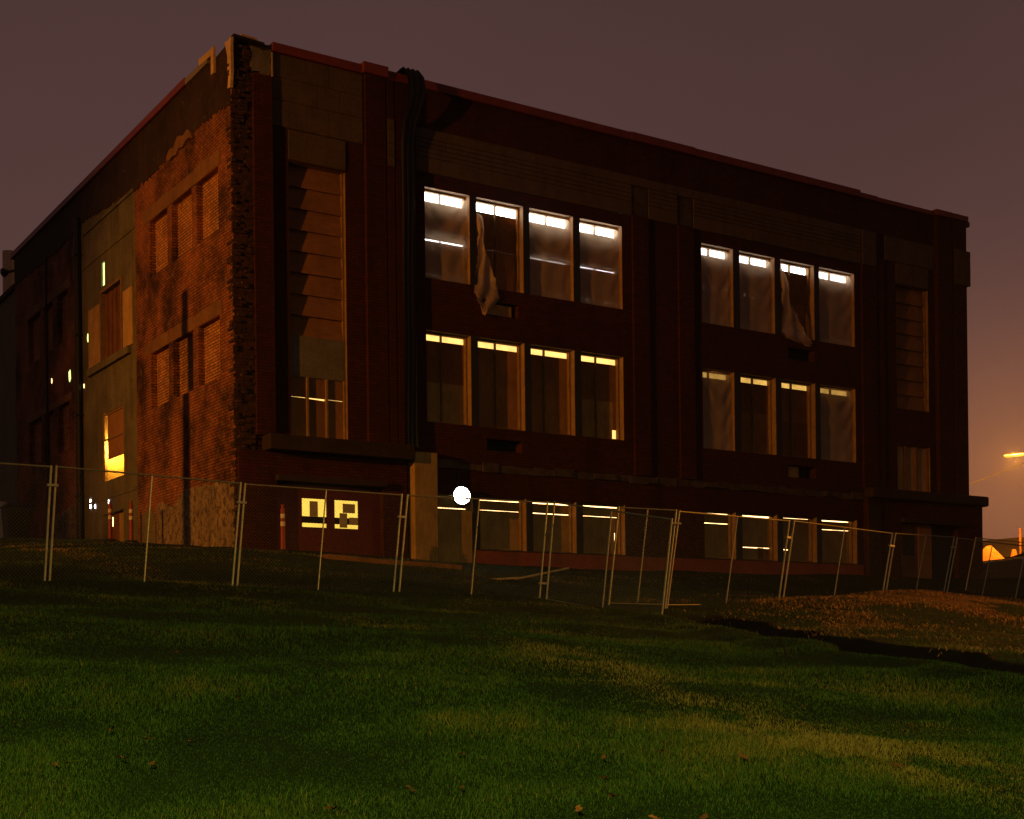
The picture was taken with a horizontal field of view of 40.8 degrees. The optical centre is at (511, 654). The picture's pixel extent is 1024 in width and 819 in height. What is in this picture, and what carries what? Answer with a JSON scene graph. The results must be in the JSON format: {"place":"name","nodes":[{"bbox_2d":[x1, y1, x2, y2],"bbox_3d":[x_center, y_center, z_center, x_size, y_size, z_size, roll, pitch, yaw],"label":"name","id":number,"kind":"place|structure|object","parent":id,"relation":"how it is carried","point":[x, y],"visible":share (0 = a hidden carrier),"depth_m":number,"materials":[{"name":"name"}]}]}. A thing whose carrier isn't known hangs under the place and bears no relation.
{"place":"outdoors","nodes":[
{"label":"outdoors","id":0,"kind":"place"},
{"bbox_2d":[0,537,1023,818],"bbox_3d":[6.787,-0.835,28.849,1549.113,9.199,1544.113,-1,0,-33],"label":"ground","id":1,"kind":"structure","parent":0,"point":[878,648],"depth_m":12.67,"materials":[{"name":"green plant"}]},
{"bbox_2d":[0,501,6,537],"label":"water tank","id":2,"kind":"object","parent":1,"relation":"on","point":[1,526],"visible":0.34,"depth_m":44.60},
{"bbox_2d":[0,284,16,502],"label":"annex building","id":3,"kind":"structure","parent":1,"relation":"on","point":[8,445],"depth_m":51.15,"materials":[{"name":"brown brick"}]},
{"bbox_2d":[2,250,13,292],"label":"vent stack","id":4,"kind":"object","parent":3,"relation":"on","point":[8,264],"visible":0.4,"depth_m":53.98,"materials":[{"name":"metal"}]},
{"bbox_2d":[0,462,58,580],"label":"fence panel","id":5,"kind":"object","parent":1,"relation":"on","point":[50,485],"visible":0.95,"depth_m":21.81,"materials":[{"name":"metal"}]},
{"bbox_2d":[103,501,116,540],"bbox_3d":[-10.943,-3.629,37.502,0.370,1.090,0.370,-1,0,-11],"label":"traffic delineator","id":6,"kind":"object","parent":1,"relation":"on","point":[109,521],"visible":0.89,"depth_m":37.46,"materials":[{"name":"orange plastic"}]},
{"bbox_2d":[125,501,138,542],"bbox_3d":[-9.956,-3.466,36.007,0.370,1.090,0.370,-1,0,-11],"label":"traffic delineator","id":7,"kind":"object","parent":1,"relation":"on","point":[131,539],"visible":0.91,"depth_m":35.96,"materials":[{"name":"orange plastic"}]},
{"bbox_2d":[48,465,246,585],"bbox_3d":[-5.999,-2.018,22.863,3.334,2.043,0.118,-1,0,-32],"label":"fence panel","id":8,"kind":"object","parent":1,"relation":"on","point":[238,502],"visible":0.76,"depth_m":22.82,"materials":[{"name":"metal"}]},
{"bbox_2d":[275,505,290,552],"bbox_3d":[-5.240,-2.881,31.493,0.370,1.090,0.370,-1,0,34],"label":"traffic delineator","id":9,"kind":"object","parent":1,"relation":"on","point":[282,517],"visible":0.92,"depth_m":31.45,"materials":[{"name":"orange plastic"}]},
{"bbox_2d":[236,483,406,591],"bbox_3d":[-3.358,-1.978,24.573,3.327,1.983,0.122,-1,0,-33],"label":"fence panel","id":10,"kind":"object","parent":1,"relation":"on","point":[399,516],"visible":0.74,"depth_m":24.54,"materials":[{"name":"metal"}]},
{"bbox_2d":[318,554,461,569],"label":"path","id":11,"kind":"structure","parent":1,"relation":"on","point":[364,559],"depth_m":30.50,"materials":[{"name":"brown soil"}]},
{"bbox_2d":[398,494,547,597],"bbox_3d":[-0.710,-1.988,26.116,3.138,1.983,0.122,-1,0,-26],"label":"fence panel","id":12,"kind":"object","parent":1,"relation":"on","point":[476,531],"visible":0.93,"depth_m":26.10,"materials":[{"name":"metal"}]},
{"bbox_2d":[10,33,988,578],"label":"school building","id":13,"kind":"structure","parent":1,"relation":"on","point":[206,255],"depth_m":38.15,"materials":[{"name":"brick"}]},
{"bbox_2d":[0,268,13,276],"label":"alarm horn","id":14,"kind":"object","parent":13,"relation":"attached to","point":[4,272],"visible":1,"depth_m":50.28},
{"bbox_2d":[105,284,120,357],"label":"board door","id":15,"kind":"structure","parent":13,"relation":"in","point":[112,299],"depth_m":40.81,"materials":[{"name":"brown wood"}]},
{"bbox_2d":[104,405,123,481],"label":"window","id":16,"kind":"structure","parent":13,"relation":"in","point":[115,448],"depth_m":40.62,"materials":[{"name":"brown wood"}]},
{"bbox_2d":[112,513,123,541],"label":"door","id":17,"kind":"structure","parent":13,"relation":"in","point":[116,523],"depth_m":40.68,"materials":[{"name":"brown wood"}]},
{"bbox_2d":[290,486,330,551],"bbox_3d":[-4.941,-3.117,33.799,1.100,1.980,0.040,-1,0,-33],"label":"door","id":18,"kind":"structure","parent":13,"relation":"in","point":[313,504],"depth_m":33.78,"materials":[{"name":"metal"}]},
{"bbox_2d":[288,164,344,340],"bbox_3d":[-4.864,-9.896,34.010,1.530,4.205,0.118,-1,0,-33],"label":"window","id":19,"kind":"structure","parent":13,"relation":"in","point":[316,210],"depth_m":34.02,"materials":[{"name":"brown wood"}]},
{"bbox_2d":[291,376,346,438],"bbox_3d":[-4.822,-6.033,34.014,1.530,1.550,0.170,-1,0,-33],"label":"window","id":20,"kind":"structure","parent":13,"relation":"in","point":[318,407],"depth_m":34.02,"materials":[{"name":"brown wood"}]},
{"bbox_2d":[331,489,371,554],"bbox_3d":[-4.010,-3.127,34.412,1.110,1.980,0.040,-1,0,-33],"label":"door","id":21,"kind":"structure","parent":13,"relation":"in","point":[350,540],"depth_m":34.41,"materials":[{"name":"metal"}]},
{"bbox_2d":[396,67,425,446],"bbox_3d":[-2.608,-10.103,35.281,0.600,9.659,0.908,-1,0,-33],"label":"tarpaulin","id":22,"kind":"object","parent":13,"relation":"hanging from","point":[416,90],"visible":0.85,"depth_m":35.07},
{"bbox_2d":[425,193,466,282],"bbox_3d":[-1.726,-10.879,35.993,1.290,2.230,0.085,-1,0,-33],"label":"plastic sheet","id":23,"kind":"object","parent":13,"relation":"attached to","point":[445,231],"visible":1,"depth_m":35.99,"materials":[{"name":"clear plastic"}]},
{"bbox_2d":[425,189,466,283],"bbox_3d":[-1.835,-10.917,36.157,1.350,2.350,0.200,-1,0,-33],"label":"window","id":24,"kind":"structure","parent":13,"relation":"in","point":[444,197],"depth_m":36.32,"materials":[{"name":"clear glass"}]},
{"bbox_2d":[426,332,467,424],"bbox_3d":[-1.792,-7.208,36.156,1.350,2.370,0.200,-1,0,-33],"label":"window","id":25,"kind":"structure","parent":13,"relation":"in","point":[446,355],"depth_m":36.24,"materials":[{"name":"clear glass"}]},
{"bbox_2d":[438,494,468,510],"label":"window","id":26,"kind":"structure","parent":13,"relation":"in","point":[441,501],"depth_m":36.24,"materials":[{"name":"clear glass"}]},
{"bbox_2d":[453,472,470,504],"bbox_3d":[-1.363,-4.323,35.927,0.540,0.868,0.253,-1,0,-33],"label":"work light","id":27,"kind":"object","parent":13,"relation":"attached to","point":[461,491],"visible":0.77,"depth_m":35.96,"materials":[{"name":"white glass"}]},
{"bbox_2d":[474,213,499,314],"bbox_3d":[-0.672,-10.336,36.524,0.791,2.718,0.258,-1,0,-20],"label":"torn plastic sheet","id":28,"kind":"object","parent":13,"relation":"hanging from","point":[485,286],"visible":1,"depth_m":36.47,"materials":[{"name":"plastic"}]},
{"bbox_2d":[476,200,519,292],"bbox_3d":[-0.470,-10.933,37.057,1.480,2.350,0.200,-1,0,-33],"label":"window","id":29,"kind":"structure","parent":13,"relation":"in","point":[501,222],"depth_m":37.23,"materials":[{"name":"clear glass"}]},
{"bbox_2d":[478,339,521,429],"bbox_3d":[-0.427,-7.223,37.056,1.480,2.370,0.200,-1,0,-33],"label":"window","id":30,"kind":"structure","parent":13,"relation":"in","point":[499,363],"depth_m":37.14,"materials":[{"name":"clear glass"}]},
{"bbox_2d":[480,497,522,550],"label":"window","id":31,"kind":"structure","parent":13,"relation":"in","point":[515,508],"depth_m":37.14,"materials":[{"name":"clear glass"}]},
{"bbox_2d":[529,210,568,291],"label":"window","id":32,"kind":"structure","parent":13,"relation":"in","point":[539,231],"depth_m":37.91,"materials":[{"name":"clear glass"}]},
{"bbox_2d":[529,213,570,300],"bbox_3d":[1.038,-10.910,37.823,1.400,2.230,0.101,-1,0,-33],"label":"plastic sheet","id":33,"kind":"object","parent":13,"relation":"attached to","point":[548,258],"visible":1,"depth_m":37.82,"materials":[{"name":"plastic"}]},
{"bbox_2d":[531,346,570,434],"bbox_3d":[0.976,-7.239,37.980,1.460,2.370,0.200,-1,0,-33],"label":"window","id":34,"kind":"structure","parent":13,"relation":"in","point":[550,368],"depth_m":38.07,"materials":[{"name":"clear glass"}]},
{"bbox_2d":[533,500,572,552],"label":"window","id":35,"kind":"structure","parent":13,"relation":"in","point":[536,510],"depth_m":38.09,"materials":[{"name":"clear glass"}]},
{"bbox_2d":[580,223,618,308],"bbox_3d":[2.457,-10.926,38.759,1.420,2.230,0.102,-1,0,-33],"label":"plastic sheet","id":36,"kind":"object","parent":13,"relation":"attached to","point":[599,251],"visible":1,"depth_m":38.74,"materials":[{"name":"clear plastic"}]},
{"bbox_2d":[580,221,618,307],"bbox_3d":[2.353,-10.965,38.916,1.480,2.350,0.200,-1,0,-33],"label":"window","id":37,"kind":"structure","parent":13,"relation":"in","point":[610,229],"depth_m":39.09,"materials":[{"name":"clear glass"}]},
{"bbox_2d":[581,353,619,439],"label":"window","id":38,"kind":"structure","parent":13,"relation":"in","point":[599,374],"depth_m":39.02,"materials":[{"name":"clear glass"}]},
{"bbox_2d":[583,503,620,554],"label":"window","id":39,"kind":"structure","parent":13,"relation":"in","point":[590,514],"depth_m":38.97,"materials":[{"name":"clear glass"}]},
{"bbox_2d":[701,245,728,326],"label":"window","id":40,"kind":"structure","parent":13,"relation":"in","point":[715,250],"depth_m":41.41,"materials":[{"name":"clear glass"}]},
{"bbox_2d":[701,249,730,325],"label":"plastic sheet","id":41,"kind":"object","parent":13,"relation":"attached to","point":[713,264],"visible":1,"depth_m":41.14,"materials":[{"name":"clear plastic"}]},
{"bbox_2d":[703,370,730,450],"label":"window","id":42,"kind":"structure","parent":13,"relation":"in","point":[706,420],"depth_m":41.18,"materials":[{"name":"clear glass"}]},
{"bbox_2d":[703,371,731,450],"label":"plastic sheet","id":43,"kind":"object","parent":13,"relation":"attached to","point":[716,406],"visible":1,"depth_m":41.16,"materials":[{"name":"plastic"}]},
{"bbox_2d":[704,511,731,558],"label":"window","id":44,"kind":"structure","parent":13,"relation":"in","point":[714,531],"depth_m":41.40,"materials":[{"name":"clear glass"}]},
{"bbox_2d":[739,253,769,331],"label":"window","id":45,"kind":"structure","parent":13,"relation":"in","point":[754,258],"depth_m":42.24,"materials":[{"name":"clear glass"}]},
{"bbox_2d":[739,256,771,333],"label":"plastic sheet","id":46,"kind":"object","parent":13,"relation":"attached to","point":[755,288],"visible":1,"depth_m":42.03,"materials":[{"name":"clear plastic"}]},
{"bbox_2d":[741,375,771,454],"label":"window","id":47,"kind":"structure","parent":13,"relation":"in","point":[756,397],"depth_m":42.30,"materials":[{"name":"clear glass"}]},
{"bbox_2d":[742,513,773,560],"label":"window","id":48,"kind":"structure","parent":13,"relation":"in","point":[750,520],"depth_m":42.29,"materials":[{"name":"clear glass"}]},
{"bbox_2d":[780,261,809,338],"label":"window","id":49,"kind":"structure","parent":13,"relation":"in","point":[799,283],"depth_m":43.35,"materials":[{"name":"clear glass"}]},
{"bbox_2d":[780,263,812,346],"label":"torn plastic sheet","id":50,"kind":"object","parent":13,"relation":"hanging from","point":[792,328],"visible":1,"depth_m":42.62,"materials":[{"name":"clear plastic"}]},
{"bbox_2d":[781,380,811,457],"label":"window","id":51,"kind":"structure","parent":13,"relation":"in","point":[796,401],"depth_m":43.24,"materials":[{"name":"clear glass"}]},
{"bbox_2d":[783,516,812,561],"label":"window","id":52,"kind":"structure","parent":13,"relation":"in","point":[804,545],"depth_m":43.26,"materials":[{"name":"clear glass"}]},
{"bbox_2d":[819,269,849,332],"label":"window","id":53,"kind":"structure","parent":13,"relation":"in","point":[823,289],"depth_m":44.13,"materials":[{"name":"clear glass"}]},
{"bbox_2d":[819,271,851,345],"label":"plastic sheet","id":54,"kind":"object","parent":13,"relation":"attached to","point":[838,287],"visible":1,"depth_m":43.93,"materials":[{"name":"clear plastic"}]},
{"bbox_2d":[820,386,850,461],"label":"window","id":55,"kind":"structure","parent":13,"relation":"in","point":[823,409],"depth_m":44.20,"materials":[{"name":"clear glass"}]},
{"bbox_2d":[820,387,852,461],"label":"plastic sheet","id":56,"kind":"object","parent":13,"relation":"attached to","point":[837,403],"visible":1,"depth_m":43.92,"materials":[{"name":"clear plastic"}]},
{"bbox_2d":[822,518,852,563],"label":"window","id":57,"kind":"structure","parent":13,"relation":"in","point":[848,558],"depth_m":44.20,"materials":[{"name":"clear glass"}]},
{"bbox_2d":[902,524,917,577],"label":"door","id":58,"kind":"structure","parent":13,"relation":"in","point":[906,528],"depth_m":45.69,"materials":[{"name":"metal"}]},
{"bbox_2d":[896,287,926,411],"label":"window","id":59,"kind":"structure","parent":13,"relation":"in","point":[910,304],"depth_m":45.99,"materials":[{"name":"brown wood"}]},
{"bbox_2d":[897,445,928,491],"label":"window","id":60,"kind":"structure","parent":13,"relation":"in","point":[913,462],"depth_m":45.95,"materials":[{"name":"brown wood"}]},
{"bbox_2d":[918,524,931,578],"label":"door","id":61,"kind":"structure","parent":13,"relation":"in","point":[922,529],"depth_m":46.08,"materials":[{"name":"brown wood"}]},
{"bbox_2d":[931,525,953,577],"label":"dark doorway","id":62,"kind":"structure","parent":13,"relation":"in","point":[938,530],"depth_m":46.61,"materials":[{"name":"black"}]},
{"bbox_2d":[490,567,568,579],"bbox_3d":[0.292,-1.751,29.981,1.888,0.279,0.227,-1,0,-2],"label":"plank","id":63,"kind":"object","parent":1,"relation":"on","point":[523,577],"visible":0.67,"depth_m":29.90,"materials":[{"name":"brown wood"}]},
{"bbox_2d":[575,805,582,811],"bbox_3d":[0.317,0.733,6.556,0.043,0.013,0.062,-23,30,-6],"label":"fallen leaf","id":64,"kind":"object","parent":1,"relation":"on","point":[578,808],"visible":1,"depth_m":6.56,"materials":[{"name":"orange plant"}]},
{"bbox_2d":[546,501,672,613],"bbox_3d":[1.795,-1.756,26.001,2.693,2.443,0.155,-1,0,32],"label":"fence panel","id":65,"kind":"object","parent":1,"relation":"on","point":[608,537],"visible":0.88,"depth_m":26.00,"materials":[{"name":"metal"}]},
{"bbox_2d":[608,506,680,608],"bbox_3d":[2.591,-1.891,26.968,1.550,1.993,0.108,-1,0,-18],"label":"fence panel","id":66,"kind":"object","parent":1,"relation":"on","point":[644,543],"visible":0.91,"depth_m":26.95,"materials":[{"name":"metal"}]},
{"bbox_2d":[700,813,708,818],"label":"fallen leaf","id":67,"kind":"object","parent":1,"relation":"on","point":[705,815],"visible":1,"depth_m":6.39,"materials":[{"name":"brown plant"}]},
{"bbox_2d":[666,510,790,607],"bbox_3d":[4.629,-1.944,28.938,0.254,2.054,4.615,-1,0,41],"label":"fence panel","id":68,"kind":"object","parent":1,"relation":"on","point":[735,534],"visible":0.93,"depth_m":28.85,"materials":[{"name":"metal"}]},
{"bbox_2d":[783,520,894,596],"bbox_3d":[7.527,-1.971,31.668,3.663,2.084,0.225,-1,0,-35],"label":"fence panel","id":69,"kind":"object","parent":1,"relation":"on","point":[840,554],"visible":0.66,"depth_m":31.60,"materials":[{"name":"metal"}]},
{"bbox_2d":[702,589,1023,656],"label":"straw mulch","id":70,"kind":"object","parent":1,"relation":"on","point":[966,610],"visible":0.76,"depth_m":27.53,"materials":[{"name":"brown plant"}]},
{"bbox_2d":[891,761,902,767],"bbox_3d":[2.115,0.603,7.572,0.076,0.016,0.054,26,33,36],"label":"fallen leaf","id":71,"kind":"object","parent":1,"relation":"on","point":[894,764],"visible":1,"depth_m":7.58,"materials":[{"name":"brown plant"}]},
{"bbox_2d":[886,532,955,591],"bbox_3d":[10.055,-1.985,33.981,0.322,2.034,3.599,-1,0,42],"label":"fence panel","id":72,"kind":"object","parent":1,"relation":"on","point":[920,535],"visible":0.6,"depth_m":33.93,"materials":[{"name":"metal"}]},
{"bbox_2d":[947,537,1023,597],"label":"fence panel","id":73,"kind":"object","parent":1,"relation":"on","point":[988,564],"visible":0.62,"depth_m":36.50,"materials":[{"name":"metal"}]},
{"bbox_2d":[983,546,1003,560],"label":"sand pile","id":74,"kind":"object","parent":1,"relation":"on","point":[987,553],"visible":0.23,"depth_m":104.96,"materials":[{"name":"orange sand"}]},
{"bbox_2d":[965,537,1023,595],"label":"fence panel","id":75,"kind":"object","parent":1,"relation":"on","point":[994,564],"visible":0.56,"depth_m":44.02,"materials":[{"name":"metal"}]},
{"bbox_2d":[974,557,1023,578],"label":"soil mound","id":76,"kind":"object","parent":1,"relation":"on","point":[1001,568],"visible":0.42,"depth_m":47.56,"materials":[{"name":"brown soil"}]},
{"bbox_2d":[983,537,1023,557],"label":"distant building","id":77,"kind":"structure","parent":1,"relation":"on","point":[1008,553],"depth_m":121.41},
{"bbox_2d":[1003,452,1023,456],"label":"street lamp","id":78,"kind":"object","parent":1,"relation":"on","point":[1016,454],"visible":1,"depth_m":104.67,"materials":[{"name":"metal"}]},
{"bbox_2d":[1019,528,1021,553],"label":"pole","id":79,"kind":"object","parent":1,"relation":"on","point":[1020,540],"visible":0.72,"depth_m":114.67,"materials":[{"name":"orange plastic"}]},
{"bbox_2d":[0,0,1023,539],"label":"sky","id":80,"kind":"structure","parent":0,"point":[917,103],"materials":[{"name":"purple"}]},
{"bbox_2d":[969,463,1023,484],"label":"power line","id":81,"kind":"object","parent":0,"point":[996,473],"visible":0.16,"depth_m":110.04,"materials":[{"name":"black plastic"}]}
]}

